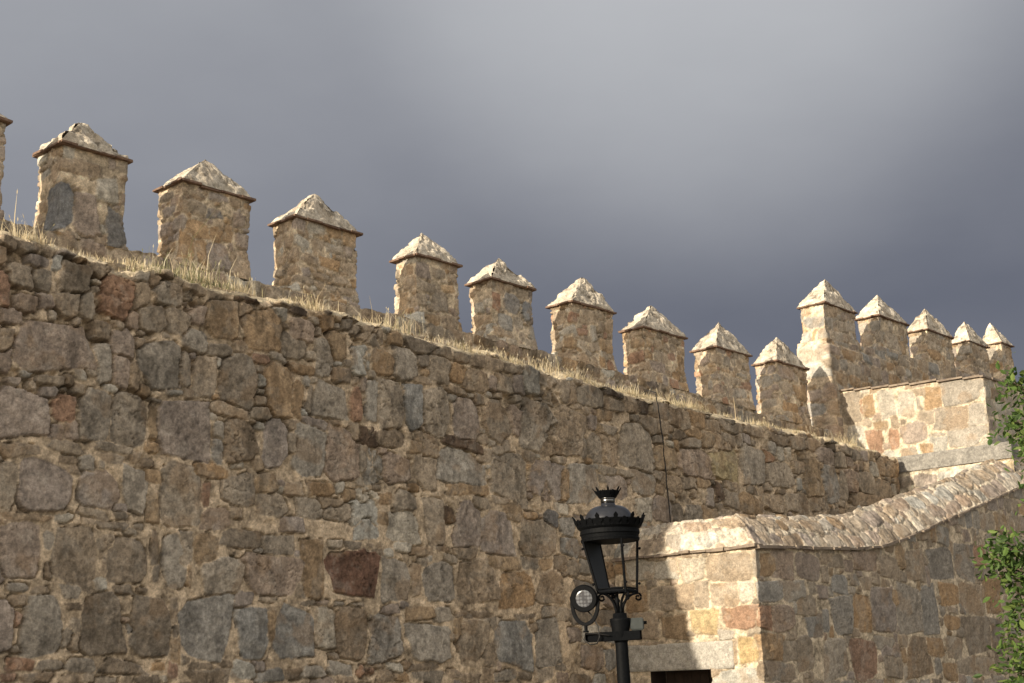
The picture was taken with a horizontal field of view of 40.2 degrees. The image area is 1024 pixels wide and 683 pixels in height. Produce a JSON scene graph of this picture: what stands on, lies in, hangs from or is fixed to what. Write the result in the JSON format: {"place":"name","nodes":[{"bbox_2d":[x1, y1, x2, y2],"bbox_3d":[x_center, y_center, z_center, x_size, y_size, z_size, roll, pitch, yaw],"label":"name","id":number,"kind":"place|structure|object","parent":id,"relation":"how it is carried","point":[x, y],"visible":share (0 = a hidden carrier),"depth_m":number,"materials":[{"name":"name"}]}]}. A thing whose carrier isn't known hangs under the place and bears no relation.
{"place":"outdoors","nodes":[
{"label":"outdoors","id":0,"kind":"place"},
{"bbox_2d":[0,0,1023,411],"label":"sky","id":1,"kind":"structure","parent":0,"point":[702,163],"materials":[{"name":"grey"}]},
{"label":"ground","id":2,"kind":"structure","parent":0,"visible":0},
{"bbox_2d":[0,231,899,682],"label":"terrace wall","id":3,"kind":"structure","parent":2,"relation":"on","point":[198,483],"depth_m":15.47,"materials":[{"name":"brown stone"}]},
{"bbox_2d":[0,114,833,439],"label":"battlement wall","id":4,"kind":"structure","parent":3,"relation":"on","point":[82,180],"depth_m":19.34,"materials":[{"name":"stone"}]},
{"bbox_2d":[0,189,886,456],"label":"dry grass","id":5,"kind":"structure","parent":3,"relation":"on","point":[197,278],"depth_m":16.34,"materials":[{"name":"beige plant"}]},
{"bbox_2d":[641,390,670,522],"bbox_3d":[2.109,1.863,20.502,0.412,2.369,0.194,-2,-14,0],"label":"cable","id":6,"kind":"object","parent":3,"relation":"attached to","point":[663,451],"visible":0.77,"depth_m":20.55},
{"bbox_2d":[572,486,646,682],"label":"street lamp","id":7,"kind":"object","parent":2,"relation":"on","point":[608,521],"visible":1,"depth_m":9.80,"materials":[{"name":"black metal"}]},
{"bbox_2d":[570,585,609,644],"bbox_3d":[0.542,1.917,9.811,0.266,0.418,0.162,-2,-14,0],"label":"floodlight","id":8,"kind":"object","parent":7,"relation":"attached to","point":[584,598],"visible":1,"depth_m":9.78,"materials":[{"name":"black paint"}]},
{"bbox_2d":[611,449,1023,682],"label":"stair parapet","id":9,"kind":"structure","parent":2,"relation":"on","point":[894,589],"depth_m":19.21,"materials":[{"name":"stone"}]},
{"bbox_2d":[666,670,711,682],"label":"door","id":10,"kind":"structure","parent":9,"relation":"in","point":[691,676],"depth_m":18.58,"materials":[{"name":"brown wood"}]},
{"bbox_2d":[895,441,1019,493],"bbox_3d":[8.145,3.071,25.856,2.710,2.060,0.646,-14,-18,40],"label":"stair landing","id":11,"kind":"object","parent":9,"relation":"on","point":[919,470],"visible":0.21,"depth_m":25.79,"materials":[{"name":"beige stone"}]},
{"bbox_2d":[838,374,1023,456],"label":"corner block","id":12,"kind":"structure","parent":11,"relation":"on","point":[914,418],"depth_m":26.34,"materials":[{"name":"stone"}]},
{"bbox_2d":[797,280,1015,441],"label":"tower wall","id":13,"kind":"structure","parent":12,"relation":"on","point":[834,355],"depth_m":29.58,"materials":[{"name":"stone"}]},
{"bbox_2d":[969,352,1023,682],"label":"tree","id":14,"kind":"object","parent":2,"relation":"on","point":[1005,559],"visible":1,"depth_m":11.82,"materials":[{"name":"green plant"}]}
]}

